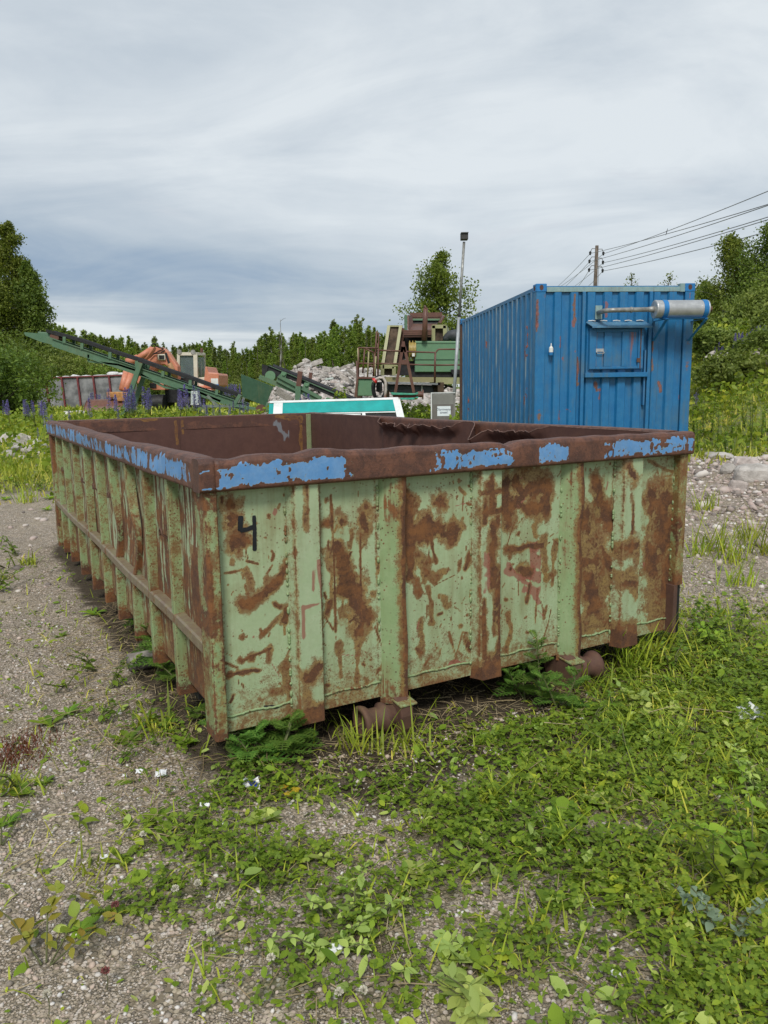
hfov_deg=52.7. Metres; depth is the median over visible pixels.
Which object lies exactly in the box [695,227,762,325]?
birch tree
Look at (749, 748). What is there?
grass tuft
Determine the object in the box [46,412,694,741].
skip container
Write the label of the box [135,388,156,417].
lupin
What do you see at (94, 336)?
spruce tree
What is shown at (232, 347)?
birch tree
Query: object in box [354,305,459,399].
stone crusher
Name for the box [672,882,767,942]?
willow shoot
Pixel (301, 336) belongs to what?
young tree
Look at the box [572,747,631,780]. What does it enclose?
weed
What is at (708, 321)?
bush
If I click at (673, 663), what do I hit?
weed
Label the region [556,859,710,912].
cut grass leaves
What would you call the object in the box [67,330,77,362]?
young tree
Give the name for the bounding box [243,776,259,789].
paper scrap
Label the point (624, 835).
weed
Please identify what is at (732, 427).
tall weed
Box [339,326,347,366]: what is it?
birch tree
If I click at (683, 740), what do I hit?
grass tuft
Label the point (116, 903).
clover flower
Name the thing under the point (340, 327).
young tree
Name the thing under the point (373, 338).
young tree
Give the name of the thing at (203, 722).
mugwort plant
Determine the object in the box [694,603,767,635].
leafy shoot
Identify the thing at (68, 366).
bush
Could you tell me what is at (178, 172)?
sky
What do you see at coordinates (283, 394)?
concrete block
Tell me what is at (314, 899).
willow shoot
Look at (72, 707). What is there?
weed
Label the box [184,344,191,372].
spruce tree
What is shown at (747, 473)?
stone
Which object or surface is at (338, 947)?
paper scrap
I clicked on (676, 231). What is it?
power line wire
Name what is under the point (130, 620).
mugwort plant
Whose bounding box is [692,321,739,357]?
bush
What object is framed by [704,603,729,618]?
grass tuft
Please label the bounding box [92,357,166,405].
bush
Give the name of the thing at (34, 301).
birch tree
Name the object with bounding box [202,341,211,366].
young tree
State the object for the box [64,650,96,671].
weed
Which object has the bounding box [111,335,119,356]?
young tree
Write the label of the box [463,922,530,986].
leafy shoot
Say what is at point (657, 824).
weed
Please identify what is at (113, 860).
rosette plant
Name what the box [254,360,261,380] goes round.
young tree
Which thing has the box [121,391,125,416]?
lupin
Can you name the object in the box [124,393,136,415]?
lupin
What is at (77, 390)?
waste bin
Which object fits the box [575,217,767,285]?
power line wire
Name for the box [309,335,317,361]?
birch tree
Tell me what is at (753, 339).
bush
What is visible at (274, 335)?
young tree
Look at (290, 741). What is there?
mugwort plant
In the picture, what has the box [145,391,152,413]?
lupin
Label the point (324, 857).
leafy shoot
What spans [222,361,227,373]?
young tree
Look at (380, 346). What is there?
young tree
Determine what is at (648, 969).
twig
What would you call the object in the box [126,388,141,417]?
lupin
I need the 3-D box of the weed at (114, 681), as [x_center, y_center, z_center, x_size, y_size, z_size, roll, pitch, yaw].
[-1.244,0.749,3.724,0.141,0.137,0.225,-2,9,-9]
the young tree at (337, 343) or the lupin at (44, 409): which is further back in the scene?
the young tree at (337, 343)
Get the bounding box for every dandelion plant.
[27,712,66,726]
[107,723,144,745]
[140,806,172,827]
[172,735,198,743]
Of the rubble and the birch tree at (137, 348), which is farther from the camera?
the birch tree at (137, 348)
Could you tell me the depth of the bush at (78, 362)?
54.11 m
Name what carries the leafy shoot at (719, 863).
on the ground at (80, 593)
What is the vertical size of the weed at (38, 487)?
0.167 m
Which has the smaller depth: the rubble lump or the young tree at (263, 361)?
the rubble lump
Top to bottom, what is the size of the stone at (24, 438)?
0.396 m
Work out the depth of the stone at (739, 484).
7.81 m
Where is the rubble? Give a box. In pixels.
[262,358,459,413]
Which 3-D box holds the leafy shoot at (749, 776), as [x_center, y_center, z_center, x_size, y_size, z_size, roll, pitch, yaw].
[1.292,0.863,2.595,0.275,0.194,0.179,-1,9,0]
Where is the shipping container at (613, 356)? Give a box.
[459,283,712,430]
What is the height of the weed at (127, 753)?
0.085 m
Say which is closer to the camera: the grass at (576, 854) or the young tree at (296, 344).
the grass at (576, 854)
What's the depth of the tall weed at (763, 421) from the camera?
11.93 m
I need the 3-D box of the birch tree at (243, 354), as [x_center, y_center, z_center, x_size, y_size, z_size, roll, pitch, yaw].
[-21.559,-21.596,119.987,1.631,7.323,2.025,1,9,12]
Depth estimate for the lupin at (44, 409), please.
15.38 m
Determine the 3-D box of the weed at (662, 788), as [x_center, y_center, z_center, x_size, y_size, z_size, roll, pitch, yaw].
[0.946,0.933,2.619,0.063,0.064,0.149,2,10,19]
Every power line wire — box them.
[563,191,767,284]
[566,205,767,285]
[567,204,767,277]
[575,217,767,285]
[579,219,767,284]
[591,232,765,283]
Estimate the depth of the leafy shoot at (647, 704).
3.35 m
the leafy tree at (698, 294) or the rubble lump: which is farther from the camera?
the rubble lump
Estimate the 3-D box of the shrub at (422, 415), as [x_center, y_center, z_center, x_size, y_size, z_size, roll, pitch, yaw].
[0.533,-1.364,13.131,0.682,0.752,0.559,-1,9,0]
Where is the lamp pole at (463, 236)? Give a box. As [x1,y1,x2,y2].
[453,232,468,396]
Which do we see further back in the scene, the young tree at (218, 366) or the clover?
the young tree at (218, 366)
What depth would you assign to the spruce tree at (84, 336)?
108.67 m
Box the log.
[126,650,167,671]
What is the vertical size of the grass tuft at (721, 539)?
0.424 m
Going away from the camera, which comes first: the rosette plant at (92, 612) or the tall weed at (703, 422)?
the rosette plant at (92, 612)
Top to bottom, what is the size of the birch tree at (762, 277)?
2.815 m
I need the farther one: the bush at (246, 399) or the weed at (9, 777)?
the bush at (246, 399)
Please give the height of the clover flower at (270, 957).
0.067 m
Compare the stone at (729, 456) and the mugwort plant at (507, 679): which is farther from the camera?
the stone at (729, 456)
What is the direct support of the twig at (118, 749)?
on the ground at (80, 593)
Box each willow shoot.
[267,907,386,961]
[300,860,411,936]
[324,857,381,930]
[430,961,501,1023]
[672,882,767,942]
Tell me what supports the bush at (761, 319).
on the ground at (80, 593)
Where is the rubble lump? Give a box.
[107,372,118,374]
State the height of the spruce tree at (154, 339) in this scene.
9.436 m
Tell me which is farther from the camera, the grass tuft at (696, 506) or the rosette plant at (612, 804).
the grass tuft at (696, 506)
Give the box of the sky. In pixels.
[0,0,767,386]
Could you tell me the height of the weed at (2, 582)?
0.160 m
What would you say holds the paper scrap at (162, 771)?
on the ground at (80, 593)
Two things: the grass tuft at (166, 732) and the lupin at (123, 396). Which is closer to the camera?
the grass tuft at (166, 732)
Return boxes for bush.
[0,327,62,409]
[0,332,66,413]
[0,341,65,375]
[0,376,38,414]
[32,357,68,406]
[39,349,104,376]
[52,350,114,376]
[72,354,152,405]
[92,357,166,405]
[218,379,257,403]
[691,344,767,384]
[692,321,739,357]
[696,310,750,328]
[732,326,767,354]
[737,302,767,334]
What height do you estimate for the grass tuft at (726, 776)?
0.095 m
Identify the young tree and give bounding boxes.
[60,325,69,364]
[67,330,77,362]
[71,328,77,344]
[94,334,102,365]
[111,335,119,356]
[118,335,124,350]
[126,335,136,354]
[181,344,189,369]
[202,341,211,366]
[207,338,213,353]
[208,358,214,367]
[215,359,221,372]
[222,349,230,382]
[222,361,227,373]
[227,347,239,378]
[227,349,237,380]
[228,361,235,382]
[232,363,242,383]
[242,361,246,375]
[243,347,249,374]
[246,348,255,379]
[247,361,253,377]
[252,344,259,378]
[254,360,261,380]
[256,345,261,367]
[258,336,263,360]
[258,351,266,375]
[266,353,271,365]
[270,353,276,365]
[272,334,277,354]
[274,331,286,363]
[275,350,283,366]
[279,336,289,365]
[282,344,292,369]
[290,352,295,369]
[291,334,302,364]
[294,331,304,352]
[295,351,302,364]
[299,342,306,361]
[315,332,326,365]
[318,331,329,366]
[322,327,341,367]
[329,324,344,366]
[332,326,343,360]
[341,324,356,365]
[345,323,356,364]
[360,332,367,367]
[365,328,373,367]
[370,327,381,361]
[371,330,382,369]
[380,333,383,358]
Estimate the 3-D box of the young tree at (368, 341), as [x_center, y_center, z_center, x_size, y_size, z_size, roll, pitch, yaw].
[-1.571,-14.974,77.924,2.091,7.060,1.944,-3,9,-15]
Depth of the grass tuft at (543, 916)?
1.99 m
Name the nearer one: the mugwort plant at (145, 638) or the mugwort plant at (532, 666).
the mugwort plant at (532, 666)
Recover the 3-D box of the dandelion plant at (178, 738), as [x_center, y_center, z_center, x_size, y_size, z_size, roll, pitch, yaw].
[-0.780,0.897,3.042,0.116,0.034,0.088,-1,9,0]
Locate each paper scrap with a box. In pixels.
[155,769,166,776]
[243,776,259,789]
[329,943,342,953]
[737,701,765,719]
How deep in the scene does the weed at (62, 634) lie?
4.40 m
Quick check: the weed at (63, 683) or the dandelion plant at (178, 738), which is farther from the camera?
the weed at (63, 683)
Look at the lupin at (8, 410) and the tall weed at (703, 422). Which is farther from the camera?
the lupin at (8, 410)
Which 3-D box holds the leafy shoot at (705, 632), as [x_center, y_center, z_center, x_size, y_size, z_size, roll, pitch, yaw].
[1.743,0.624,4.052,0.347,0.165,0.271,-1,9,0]
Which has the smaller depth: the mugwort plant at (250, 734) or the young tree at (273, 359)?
the mugwort plant at (250, 734)
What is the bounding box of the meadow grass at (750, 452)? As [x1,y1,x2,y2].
[0,322,767,504]
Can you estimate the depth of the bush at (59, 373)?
51.93 m
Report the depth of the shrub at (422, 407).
14.32 m
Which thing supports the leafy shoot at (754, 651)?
on the ground at (80, 593)
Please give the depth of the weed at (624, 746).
2.89 m
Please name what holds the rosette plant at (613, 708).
on the ground at (80, 593)
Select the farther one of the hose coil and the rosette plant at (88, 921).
the hose coil
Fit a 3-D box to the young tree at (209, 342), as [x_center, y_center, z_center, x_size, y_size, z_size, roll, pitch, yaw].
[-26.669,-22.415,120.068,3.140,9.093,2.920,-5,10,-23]
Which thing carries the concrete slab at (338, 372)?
on the rubble
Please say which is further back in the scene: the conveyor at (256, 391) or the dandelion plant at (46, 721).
the conveyor at (256, 391)
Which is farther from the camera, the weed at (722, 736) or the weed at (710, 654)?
the weed at (710, 654)
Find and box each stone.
[0,432,30,444]
[2,450,14,458]
[11,444,21,451]
[13,433,28,444]
[20,446,32,452]
[708,452,734,460]
[720,463,735,473]
[728,480,747,490]
[733,456,759,465]
[733,463,767,482]
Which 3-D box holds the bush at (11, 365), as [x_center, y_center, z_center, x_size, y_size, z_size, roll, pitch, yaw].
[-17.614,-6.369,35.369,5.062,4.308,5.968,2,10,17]
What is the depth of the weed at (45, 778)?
2.76 m
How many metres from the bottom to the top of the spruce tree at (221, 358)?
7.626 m
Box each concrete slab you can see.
[309,358,322,365]
[334,370,344,374]
[339,374,353,384]
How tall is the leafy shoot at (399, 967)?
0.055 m
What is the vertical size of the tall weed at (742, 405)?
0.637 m
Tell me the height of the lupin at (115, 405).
1.030 m
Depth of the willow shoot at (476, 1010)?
1.71 m
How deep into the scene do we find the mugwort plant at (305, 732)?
2.99 m
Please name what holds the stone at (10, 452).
on the ground at (80, 593)
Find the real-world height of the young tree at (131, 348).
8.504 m
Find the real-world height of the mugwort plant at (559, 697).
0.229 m
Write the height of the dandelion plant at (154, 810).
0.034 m
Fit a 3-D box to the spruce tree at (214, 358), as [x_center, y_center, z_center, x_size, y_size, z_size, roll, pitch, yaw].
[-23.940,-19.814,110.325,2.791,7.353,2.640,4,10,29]
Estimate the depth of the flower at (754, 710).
3.21 m
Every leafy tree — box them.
[389,247,482,385]
[693,279,719,327]
[710,219,767,312]
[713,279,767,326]
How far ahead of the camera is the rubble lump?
49.62 m
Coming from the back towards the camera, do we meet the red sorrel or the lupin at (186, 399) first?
the lupin at (186, 399)
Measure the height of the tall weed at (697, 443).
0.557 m
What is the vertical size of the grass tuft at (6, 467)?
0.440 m
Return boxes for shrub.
[332,383,346,398]
[400,398,430,418]
[413,409,426,418]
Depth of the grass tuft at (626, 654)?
3.89 m
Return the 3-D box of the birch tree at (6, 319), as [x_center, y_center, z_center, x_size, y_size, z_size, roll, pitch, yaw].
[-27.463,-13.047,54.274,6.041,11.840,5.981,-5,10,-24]
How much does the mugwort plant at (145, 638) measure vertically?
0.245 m
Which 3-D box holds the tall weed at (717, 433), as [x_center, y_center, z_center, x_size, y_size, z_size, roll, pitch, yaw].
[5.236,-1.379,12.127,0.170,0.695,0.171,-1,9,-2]
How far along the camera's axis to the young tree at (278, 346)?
107.11 m
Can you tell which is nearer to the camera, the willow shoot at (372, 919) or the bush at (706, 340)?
the willow shoot at (372, 919)
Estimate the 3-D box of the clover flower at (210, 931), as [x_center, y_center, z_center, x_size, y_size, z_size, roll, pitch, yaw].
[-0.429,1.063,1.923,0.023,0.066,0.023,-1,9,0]
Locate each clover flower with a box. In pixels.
[42,988,51,1015]
[100,966,109,987]
[110,900,119,911]
[139,830,146,850]
[171,884,178,902]
[193,879,201,901]
[206,928,214,949]
[216,900,224,923]
[266,952,275,976]
[334,987,343,1014]
[359,985,367,1009]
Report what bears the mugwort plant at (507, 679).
on the ground at (80, 593)
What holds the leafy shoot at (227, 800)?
on the ground at (80, 593)
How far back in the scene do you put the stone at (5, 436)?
16.82 m
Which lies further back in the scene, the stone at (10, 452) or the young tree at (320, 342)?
the young tree at (320, 342)
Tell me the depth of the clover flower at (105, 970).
1.80 m
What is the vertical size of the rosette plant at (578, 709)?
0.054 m
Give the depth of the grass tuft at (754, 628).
4.32 m
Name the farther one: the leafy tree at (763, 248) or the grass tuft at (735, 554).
the leafy tree at (763, 248)
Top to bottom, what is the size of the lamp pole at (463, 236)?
4.721 m
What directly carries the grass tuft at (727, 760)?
on the ground at (80, 593)
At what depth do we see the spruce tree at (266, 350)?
103.64 m
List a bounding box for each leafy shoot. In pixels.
[0,878,122,965]
[34,851,43,872]
[67,812,98,829]
[88,869,171,916]
[155,803,210,856]
[219,798,239,808]
[302,759,311,771]
[308,852,332,865]
[391,962,417,982]
[429,928,484,1007]
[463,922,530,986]
[616,681,664,712]
[630,689,679,716]
[661,801,767,901]
[686,747,767,875]
[687,611,740,643]
[691,594,726,628]
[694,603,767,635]
[731,589,767,617]
[731,743,767,797]
[732,644,767,669]
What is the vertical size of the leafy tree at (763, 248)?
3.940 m
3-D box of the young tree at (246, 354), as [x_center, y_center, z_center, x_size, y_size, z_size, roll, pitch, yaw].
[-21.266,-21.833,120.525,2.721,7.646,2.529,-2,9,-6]
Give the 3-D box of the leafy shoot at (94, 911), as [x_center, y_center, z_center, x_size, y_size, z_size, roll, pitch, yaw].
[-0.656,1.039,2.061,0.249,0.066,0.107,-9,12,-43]
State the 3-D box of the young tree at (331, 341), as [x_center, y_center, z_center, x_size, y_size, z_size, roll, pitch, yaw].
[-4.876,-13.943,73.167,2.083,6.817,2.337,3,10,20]
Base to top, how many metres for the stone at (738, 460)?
0.200 m
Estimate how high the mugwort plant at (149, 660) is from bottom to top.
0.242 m
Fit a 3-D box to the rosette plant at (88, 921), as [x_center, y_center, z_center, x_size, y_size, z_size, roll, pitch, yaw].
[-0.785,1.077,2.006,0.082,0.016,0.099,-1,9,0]
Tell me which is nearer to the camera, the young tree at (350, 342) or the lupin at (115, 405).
the lupin at (115, 405)
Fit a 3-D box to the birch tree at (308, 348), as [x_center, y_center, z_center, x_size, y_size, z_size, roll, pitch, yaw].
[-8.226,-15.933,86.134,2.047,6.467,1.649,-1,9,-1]
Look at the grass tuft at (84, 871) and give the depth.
2.26 m
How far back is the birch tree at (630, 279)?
38.73 m
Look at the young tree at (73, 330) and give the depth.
119.89 m
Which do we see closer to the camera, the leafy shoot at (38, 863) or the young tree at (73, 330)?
the leafy shoot at (38, 863)
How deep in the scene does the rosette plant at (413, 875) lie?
2.24 m
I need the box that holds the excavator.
[84,343,227,410]
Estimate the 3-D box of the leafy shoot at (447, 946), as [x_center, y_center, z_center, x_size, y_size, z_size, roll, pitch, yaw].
[0.170,1.072,1.829,0.121,0.055,0.226,-1,9,0]
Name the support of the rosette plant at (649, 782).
on the ground at (80, 593)
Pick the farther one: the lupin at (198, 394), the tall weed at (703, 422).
the lupin at (198, 394)
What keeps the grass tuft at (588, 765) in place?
on the ground at (80, 593)
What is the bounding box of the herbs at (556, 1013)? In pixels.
[0,531,767,1023]
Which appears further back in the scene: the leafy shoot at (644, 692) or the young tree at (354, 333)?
the young tree at (354, 333)
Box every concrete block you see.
[275,388,294,400]
[322,366,330,372]
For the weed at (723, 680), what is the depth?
3.46 m
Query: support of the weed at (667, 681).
on the ground at (80, 593)
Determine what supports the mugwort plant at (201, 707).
on the ground at (80, 593)
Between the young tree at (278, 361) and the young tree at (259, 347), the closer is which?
the young tree at (278, 361)
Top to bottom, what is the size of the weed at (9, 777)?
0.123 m
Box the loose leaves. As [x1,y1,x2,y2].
[43,607,767,1023]
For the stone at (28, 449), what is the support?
on the ground at (80, 593)
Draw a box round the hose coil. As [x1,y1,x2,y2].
[371,375,387,397]
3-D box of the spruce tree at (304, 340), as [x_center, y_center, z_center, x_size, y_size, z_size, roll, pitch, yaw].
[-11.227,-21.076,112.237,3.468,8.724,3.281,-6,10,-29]
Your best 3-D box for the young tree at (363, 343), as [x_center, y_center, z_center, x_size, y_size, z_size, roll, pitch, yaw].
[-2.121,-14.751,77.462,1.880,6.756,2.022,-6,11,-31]
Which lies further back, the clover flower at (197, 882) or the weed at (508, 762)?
the weed at (508, 762)
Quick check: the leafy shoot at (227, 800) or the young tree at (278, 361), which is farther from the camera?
the young tree at (278, 361)
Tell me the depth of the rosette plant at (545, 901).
2.10 m
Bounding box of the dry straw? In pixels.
[0,589,767,1023]
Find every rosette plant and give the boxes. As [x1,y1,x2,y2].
[9,781,34,795]
[67,916,99,938]
[79,607,105,615]
[100,844,138,864]
[245,807,281,823]
[402,859,439,879]
[535,887,569,910]
[542,796,587,822]
[565,696,603,716]
[579,789,625,808]
[593,697,637,718]
[642,775,690,796]
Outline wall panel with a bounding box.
[269,397,403,416]
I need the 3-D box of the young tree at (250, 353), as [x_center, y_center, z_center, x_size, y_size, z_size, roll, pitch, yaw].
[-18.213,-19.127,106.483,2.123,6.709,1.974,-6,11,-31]
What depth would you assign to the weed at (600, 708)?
3.21 m
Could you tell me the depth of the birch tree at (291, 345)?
114.94 m
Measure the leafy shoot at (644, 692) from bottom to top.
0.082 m
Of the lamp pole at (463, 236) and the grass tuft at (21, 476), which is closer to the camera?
the grass tuft at (21, 476)
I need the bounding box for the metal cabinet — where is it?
[431,392,454,419]
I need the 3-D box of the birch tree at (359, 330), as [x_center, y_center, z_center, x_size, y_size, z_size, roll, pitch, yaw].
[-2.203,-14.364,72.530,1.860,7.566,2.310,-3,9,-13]
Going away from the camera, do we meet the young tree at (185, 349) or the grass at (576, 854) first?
the grass at (576, 854)
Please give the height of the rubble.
2.798 m
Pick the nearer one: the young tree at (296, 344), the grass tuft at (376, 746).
the grass tuft at (376, 746)
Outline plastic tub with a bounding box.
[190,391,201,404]
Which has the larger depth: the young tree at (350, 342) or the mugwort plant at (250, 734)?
the young tree at (350, 342)
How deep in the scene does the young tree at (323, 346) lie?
74.66 m
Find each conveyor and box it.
[24,329,272,416]
[259,364,355,399]
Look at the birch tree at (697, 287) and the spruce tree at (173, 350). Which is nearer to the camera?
the birch tree at (697, 287)
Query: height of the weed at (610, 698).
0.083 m
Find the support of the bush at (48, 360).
on the ground at (80, 593)
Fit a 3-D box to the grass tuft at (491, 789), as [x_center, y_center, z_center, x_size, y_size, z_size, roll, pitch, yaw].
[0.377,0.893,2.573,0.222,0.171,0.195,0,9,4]
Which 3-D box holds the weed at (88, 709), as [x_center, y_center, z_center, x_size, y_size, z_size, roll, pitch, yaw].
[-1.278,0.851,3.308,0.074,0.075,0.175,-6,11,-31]
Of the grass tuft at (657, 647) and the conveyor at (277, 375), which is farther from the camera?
the conveyor at (277, 375)
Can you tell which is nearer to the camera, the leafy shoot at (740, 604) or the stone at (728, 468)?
the leafy shoot at (740, 604)
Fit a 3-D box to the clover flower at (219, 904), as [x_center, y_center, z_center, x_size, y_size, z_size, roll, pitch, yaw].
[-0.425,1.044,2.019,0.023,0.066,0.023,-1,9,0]
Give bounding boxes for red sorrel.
[0,719,78,773]
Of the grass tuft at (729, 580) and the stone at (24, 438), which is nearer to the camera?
the grass tuft at (729, 580)
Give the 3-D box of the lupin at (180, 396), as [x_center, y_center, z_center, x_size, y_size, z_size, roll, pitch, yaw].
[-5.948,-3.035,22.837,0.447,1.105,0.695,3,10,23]
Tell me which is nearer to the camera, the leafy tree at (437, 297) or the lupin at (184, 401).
the lupin at (184, 401)
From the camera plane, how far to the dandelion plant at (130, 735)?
3.09 m
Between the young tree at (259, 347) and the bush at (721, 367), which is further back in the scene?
the young tree at (259, 347)
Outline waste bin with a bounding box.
[33,375,137,407]
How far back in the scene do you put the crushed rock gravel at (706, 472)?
7.43 m
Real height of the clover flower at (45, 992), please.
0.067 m
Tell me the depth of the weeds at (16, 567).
6.97 m
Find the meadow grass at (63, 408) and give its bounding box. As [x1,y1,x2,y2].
[1,401,259,419]
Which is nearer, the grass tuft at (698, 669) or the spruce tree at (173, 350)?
the grass tuft at (698, 669)
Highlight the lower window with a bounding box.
[180,378,193,383]
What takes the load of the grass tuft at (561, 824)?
on the ground at (80, 593)
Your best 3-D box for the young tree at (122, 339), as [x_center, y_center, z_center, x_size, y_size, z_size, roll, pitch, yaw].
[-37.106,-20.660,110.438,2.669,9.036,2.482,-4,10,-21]
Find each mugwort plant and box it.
[117,608,133,625]
[128,640,175,674]
[130,623,151,652]
[152,660,175,681]
[184,703,205,718]
[197,719,246,741]
[225,719,296,764]
[242,709,312,756]
[264,714,324,748]
[492,662,544,701]
[513,629,565,708]
[531,666,589,712]
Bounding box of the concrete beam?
[347,369,355,377]
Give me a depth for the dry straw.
2.75 m
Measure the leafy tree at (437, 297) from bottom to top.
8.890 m
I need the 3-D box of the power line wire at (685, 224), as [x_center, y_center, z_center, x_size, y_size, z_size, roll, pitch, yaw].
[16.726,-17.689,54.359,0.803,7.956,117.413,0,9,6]
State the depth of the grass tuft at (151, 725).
3.21 m
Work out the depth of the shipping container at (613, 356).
11.73 m
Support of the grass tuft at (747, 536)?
on the ground at (80, 593)
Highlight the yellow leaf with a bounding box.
[291,787,299,791]
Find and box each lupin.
[6,400,16,426]
[42,402,48,445]
[87,398,98,418]
[100,388,112,415]
[106,394,118,416]
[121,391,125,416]
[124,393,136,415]
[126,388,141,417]
[130,384,133,415]
[131,387,146,413]
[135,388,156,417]
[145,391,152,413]
[178,390,186,414]
[181,384,197,415]
[181,389,189,411]
[190,386,203,409]
[192,394,203,415]
[197,388,202,414]
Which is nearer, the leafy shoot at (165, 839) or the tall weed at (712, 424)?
the leafy shoot at (165, 839)
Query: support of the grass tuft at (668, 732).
on the ground at (80, 593)
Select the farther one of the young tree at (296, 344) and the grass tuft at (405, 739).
the young tree at (296, 344)
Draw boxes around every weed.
[0,557,12,567]
[0,567,24,589]
[0,773,15,786]
[0,791,32,844]
[0,811,21,825]
[1,536,19,555]
[33,775,54,784]
[35,477,51,490]
[42,667,87,692]
[54,631,67,637]
[55,703,79,714]
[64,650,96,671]
[74,695,95,718]
[98,693,141,721]
[107,653,142,688]
[117,738,153,763]
[492,750,529,770]
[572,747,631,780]
[574,826,636,842]
[585,724,633,761]
[586,690,615,706]
[592,700,610,722]
[637,810,678,852]
[654,674,689,688]
[654,771,672,799]
[659,641,686,675]
[663,667,697,691]
[670,835,733,866]
[690,396,697,433]
[694,417,702,452]
[696,642,729,659]
[698,728,755,742]
[699,386,706,435]
[708,391,717,440]
[712,405,721,441]
[712,675,753,690]
[717,645,748,659]
[721,424,729,451]
[727,390,736,435]
[738,392,750,426]
[747,384,756,444]
[757,395,767,443]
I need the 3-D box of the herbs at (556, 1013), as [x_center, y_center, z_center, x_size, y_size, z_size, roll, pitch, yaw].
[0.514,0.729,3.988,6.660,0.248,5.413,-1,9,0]
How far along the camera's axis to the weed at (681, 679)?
3.56 m
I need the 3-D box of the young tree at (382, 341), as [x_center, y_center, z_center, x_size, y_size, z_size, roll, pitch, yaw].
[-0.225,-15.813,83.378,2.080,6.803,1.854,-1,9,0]
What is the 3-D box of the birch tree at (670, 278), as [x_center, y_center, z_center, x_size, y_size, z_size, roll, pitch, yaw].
[14.179,-10.188,38.717,1.646,3.628,1.602,-3,10,-16]
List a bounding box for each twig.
[33,895,47,918]
[83,714,157,790]
[548,726,627,772]
[636,967,680,973]
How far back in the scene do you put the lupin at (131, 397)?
24.26 m
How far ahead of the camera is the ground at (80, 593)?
2.44 m
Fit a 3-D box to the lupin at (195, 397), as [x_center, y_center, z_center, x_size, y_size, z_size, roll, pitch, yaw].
[-5.785,-3.244,23.759,0.620,1.256,0.929,-2,9,-9]
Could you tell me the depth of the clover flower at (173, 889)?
2.08 m
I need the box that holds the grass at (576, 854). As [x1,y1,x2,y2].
[0,514,767,1023]
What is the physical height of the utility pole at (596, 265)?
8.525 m
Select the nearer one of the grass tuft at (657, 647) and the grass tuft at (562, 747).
the grass tuft at (562, 747)
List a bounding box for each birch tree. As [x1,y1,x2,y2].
[0,220,78,356]
[0,268,37,351]
[8,260,70,366]
[118,339,124,359]
[134,341,140,354]
[228,341,234,383]
[239,353,247,376]
[241,350,247,374]
[268,326,277,360]
[287,334,294,365]
[306,339,310,358]
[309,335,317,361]
[312,344,317,365]
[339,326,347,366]
[352,317,367,367]
[353,314,359,338]
[624,273,637,285]
[658,271,677,285]
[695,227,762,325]
[695,276,721,296]
[737,263,767,291]
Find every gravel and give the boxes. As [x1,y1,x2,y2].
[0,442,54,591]
[683,446,767,601]
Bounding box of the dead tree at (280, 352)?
[272,318,288,366]
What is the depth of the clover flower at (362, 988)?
1.73 m
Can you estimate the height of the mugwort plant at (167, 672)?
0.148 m
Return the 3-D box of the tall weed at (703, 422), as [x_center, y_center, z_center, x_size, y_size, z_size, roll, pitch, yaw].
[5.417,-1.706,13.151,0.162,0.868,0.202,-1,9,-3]
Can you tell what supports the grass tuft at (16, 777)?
on the ground at (80, 593)
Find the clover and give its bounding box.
[11,585,767,1023]
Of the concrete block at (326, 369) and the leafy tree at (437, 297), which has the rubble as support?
the concrete block at (326, 369)
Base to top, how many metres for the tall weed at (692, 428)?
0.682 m
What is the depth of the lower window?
42.35 m
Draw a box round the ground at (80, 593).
[0,353,767,1023]
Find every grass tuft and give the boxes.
[0,447,22,474]
[0,747,49,798]
[4,454,35,483]
[7,549,38,565]
[8,473,42,503]
[69,831,114,888]
[133,680,179,734]
[152,717,174,738]
[313,708,374,751]
[336,708,406,761]
[376,692,436,757]
[469,765,525,810]
[518,881,567,956]
[540,806,596,850]
[544,730,597,765]
[569,659,615,698]
[573,746,603,783]
[580,613,680,675]
[598,703,645,732]
[627,857,707,889]
[632,606,689,663]
[643,710,685,750]
[666,730,689,747]
[671,650,710,679]
[684,525,718,556]
[686,480,719,510]
[686,502,748,552]
[699,520,759,565]
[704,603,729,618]
[706,742,749,781]
[711,762,739,785]
[715,556,760,587]
[720,871,767,916]
[724,495,767,555]
[730,510,767,541]
[733,736,765,758]
[746,799,767,824]
[749,622,760,630]
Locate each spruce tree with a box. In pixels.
[78,329,86,345]
[80,333,93,358]
[90,333,96,349]
[150,335,158,344]
[171,347,176,360]
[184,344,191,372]
[188,343,195,362]
[211,347,220,372]
[217,345,226,373]
[259,333,271,375]
[302,336,307,353]
[328,319,340,357]
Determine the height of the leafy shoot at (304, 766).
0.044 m
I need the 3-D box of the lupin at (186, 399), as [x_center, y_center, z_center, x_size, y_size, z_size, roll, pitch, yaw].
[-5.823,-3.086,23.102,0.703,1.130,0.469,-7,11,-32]
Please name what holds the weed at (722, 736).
on the ground at (80, 593)
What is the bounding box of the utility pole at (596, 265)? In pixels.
[588,245,604,285]
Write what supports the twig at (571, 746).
on the ground at (80, 593)
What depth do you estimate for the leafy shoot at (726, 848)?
2.18 m
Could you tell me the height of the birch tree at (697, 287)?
3.305 m
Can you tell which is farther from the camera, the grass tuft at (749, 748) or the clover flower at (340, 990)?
the grass tuft at (749, 748)
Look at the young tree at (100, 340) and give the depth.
107.72 m
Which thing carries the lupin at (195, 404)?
on the ground at (80, 593)
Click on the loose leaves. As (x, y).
(607, 991)

